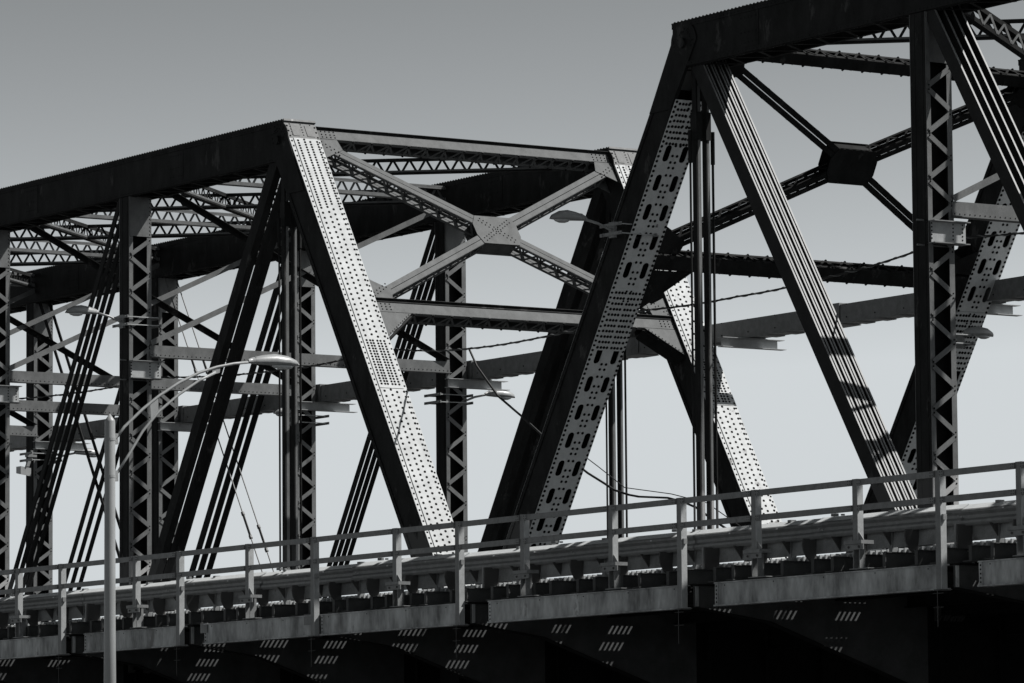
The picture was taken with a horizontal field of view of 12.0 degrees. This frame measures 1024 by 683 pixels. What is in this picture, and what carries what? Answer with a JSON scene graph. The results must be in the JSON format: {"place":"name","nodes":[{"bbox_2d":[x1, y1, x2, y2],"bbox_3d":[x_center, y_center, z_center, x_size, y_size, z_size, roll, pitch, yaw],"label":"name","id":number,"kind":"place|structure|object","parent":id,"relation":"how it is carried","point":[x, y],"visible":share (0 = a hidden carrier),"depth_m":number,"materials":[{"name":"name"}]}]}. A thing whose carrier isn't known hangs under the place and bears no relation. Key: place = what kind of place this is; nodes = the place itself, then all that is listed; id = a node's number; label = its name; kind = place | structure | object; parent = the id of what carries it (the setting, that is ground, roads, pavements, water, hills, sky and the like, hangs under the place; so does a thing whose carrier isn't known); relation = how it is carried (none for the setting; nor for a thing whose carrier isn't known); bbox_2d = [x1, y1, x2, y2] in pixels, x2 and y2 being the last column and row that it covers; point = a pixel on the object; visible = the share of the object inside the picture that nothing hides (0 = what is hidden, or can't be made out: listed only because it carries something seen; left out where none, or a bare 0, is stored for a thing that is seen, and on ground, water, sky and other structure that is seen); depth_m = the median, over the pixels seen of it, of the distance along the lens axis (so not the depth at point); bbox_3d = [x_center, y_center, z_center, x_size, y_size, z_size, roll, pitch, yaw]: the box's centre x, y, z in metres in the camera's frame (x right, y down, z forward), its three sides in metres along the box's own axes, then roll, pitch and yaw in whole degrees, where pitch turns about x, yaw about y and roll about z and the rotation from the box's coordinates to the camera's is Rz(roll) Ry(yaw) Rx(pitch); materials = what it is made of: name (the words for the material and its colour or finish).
{"place":"outdoors","nodes":[
{"label":"outdoors","id":0,"kind":"place"},
{"bbox_2d":[0,519,1023,682],"bbox_3d":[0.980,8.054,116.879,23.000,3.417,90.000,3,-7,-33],"label":"bridge deck","id":1,"kind":"structure","parent":0,"point":[832,618],"depth_m":101.32,"materials":[{"name":"metal"}]},
{"bbox_2d":[0,118,787,672],"bbox_3d":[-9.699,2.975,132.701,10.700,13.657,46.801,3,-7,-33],"label":"truss span","id":2,"kind":"object","parent":1,"relation":"on","point":[306,226],"visible":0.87,"depth_m":123.88,"materials":[{"name":"metal"}]},
{"bbox_2d":[16,450,36,475],"bbox_3d":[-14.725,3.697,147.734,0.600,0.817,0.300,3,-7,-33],"label":"floodlight","id":3,"kind":"object","parent":2,"relation":"attached to","point":[25,470],"visible":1,"depth_m":147.58,"materials":[{"name":"metal"}]},
{"bbox_2d":[20,448,99,463],"bbox_3d":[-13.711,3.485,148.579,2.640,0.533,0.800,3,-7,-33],"label":"bridge lamp","id":4,"kind":"object","parent":2,"relation":"attached to","point":[92,454],"visible":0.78,"depth_m":148.69,"materials":[{"name":"metal"}]},
{"bbox_2d":[65,305,161,328],"bbox_3d":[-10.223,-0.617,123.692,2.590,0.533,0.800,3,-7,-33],"label":"bridge lamp","id":5,"kind":"object","parent":2,"relation":"attached to","point":[78,310],"visible":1,"depth_m":123.55,"materials":[{"name":"metal"}]},
{"bbox_2d":[273,406,328,425],"bbox_3d":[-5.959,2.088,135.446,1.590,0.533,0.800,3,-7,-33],"label":"bridge lamp","id":6,"kind":"object","parent":2,"relation":"attached to","point":[276,411],"visible":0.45,"depth_m":135.35,"materials":[{"name":"metal"}]},
{"bbox_2d":[424,390,514,404],"bbox_3d":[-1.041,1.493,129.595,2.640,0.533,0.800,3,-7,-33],"label":"bridge lamp","id":7,"kind":"object","parent":2,"relation":"attached to","point":[506,395],"visible":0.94,"depth_m":129.56,"materials":[{"name":"metal"}]},
{"bbox_2d":[10,276,1023,451],"bbox_3d":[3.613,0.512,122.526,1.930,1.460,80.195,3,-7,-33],"label":"service beam","id":8,"kind":"structure","parent":2,"relation":"attached to","point":[753,333],"depth_m":123.66,"materials":[{"name":"metal"}]},
{"bbox_2d":[469,349,726,527],"bbox_3d":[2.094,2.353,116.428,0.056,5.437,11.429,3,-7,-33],"label":"cable","id":9,"kind":"object","parent":2,"relation":"hanging from","point":[540,433],"visible":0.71,"depth_m":116.85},
{"bbox_2d":[588,459,739,525],"bbox_3d":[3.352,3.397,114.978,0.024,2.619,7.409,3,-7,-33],"label":"cable","id":10,"kind":"object","parent":2,"relation":"hanging from","point":[649,490],"visible":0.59,"depth_m":115.34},
{"bbox_2d":[0,500,1015,626],"bbox_3d":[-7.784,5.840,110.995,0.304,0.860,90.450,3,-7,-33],"label":"guard rail","id":11,"kind":"object","parent":1,"relation":"on","point":[999,512],"visible":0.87,"depth_m":97.65,"materials":[{"name":"metal"}]},
{"bbox_2d":[0,461,1023,682],"bbox_3d":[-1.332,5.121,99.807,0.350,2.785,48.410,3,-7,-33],"label":"railing","id":12,"kind":"object","parent":1,"relation":"attached to","point":[756,552],"visible":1,"depth_m":97.19,"materials":[{"name":"metal"}]},
{"bbox_2d":[499,0,1023,631],"bbox_3d":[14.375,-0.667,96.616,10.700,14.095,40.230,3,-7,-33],"label":"truss span","id":13,"kind":"object","parent":1,"relation":"on","point":[709,56],"visible":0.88,"depth_m":103.09,"materials":[{"name":"metal"}]},
{"bbox_2d":[549,210,657,239],"bbox_3d":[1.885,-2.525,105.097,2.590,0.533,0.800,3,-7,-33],"label":"bridge lamp","id":14,"kind":"object","parent":13,"relation":"attached to","point":[563,216],"visible":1,"depth_m":104.92,"materials":[{"name":"metal"}]},
{"bbox_2d":[956,326,993,348],"bbox_3d":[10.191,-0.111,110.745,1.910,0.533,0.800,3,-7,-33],"label":"bridge lamp","id":15,"kind":"object","parent":13,"relation":"attached to","point":[981,332],"visible":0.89,"depth_m":110.81,"materials":[{"name":"metal"}]},
{"bbox_2d":[0,0,1023,624],"label":"sky","id":16,"kind":"structure","parent":0,"point":[84,83],"materials":[{"name":"grey"}]},
{"bbox_2d":[19,232,1023,399],"bbox_3d":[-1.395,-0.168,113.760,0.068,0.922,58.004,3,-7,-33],"label":"cable","id":17,"kind":"object","parent":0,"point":[773,290],"visible":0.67,"depth_m":110.26,"materials":[{"name":"metal"}]},
{"label":"ground","id":18,"kind":"structure","parent":0,"visible":0},
{"bbox_2d":[104,354,299,682],"bbox_3d":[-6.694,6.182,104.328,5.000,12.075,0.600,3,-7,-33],"label":"street lamp","id":19,"kind":"object","parent":18,"relation":"on","point":[276,361],"visible":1,"depth_m":103.33,"materials":[{"name":"grey metal"}]},
{"bbox_2d":[440,669,472,682],"bbox_3d":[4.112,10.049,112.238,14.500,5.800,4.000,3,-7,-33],"label":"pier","id":20,"kind":"structure","parent":18,"relation":"on","point":[446,677],"depth_m":110.37,"materials":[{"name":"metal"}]}
]}

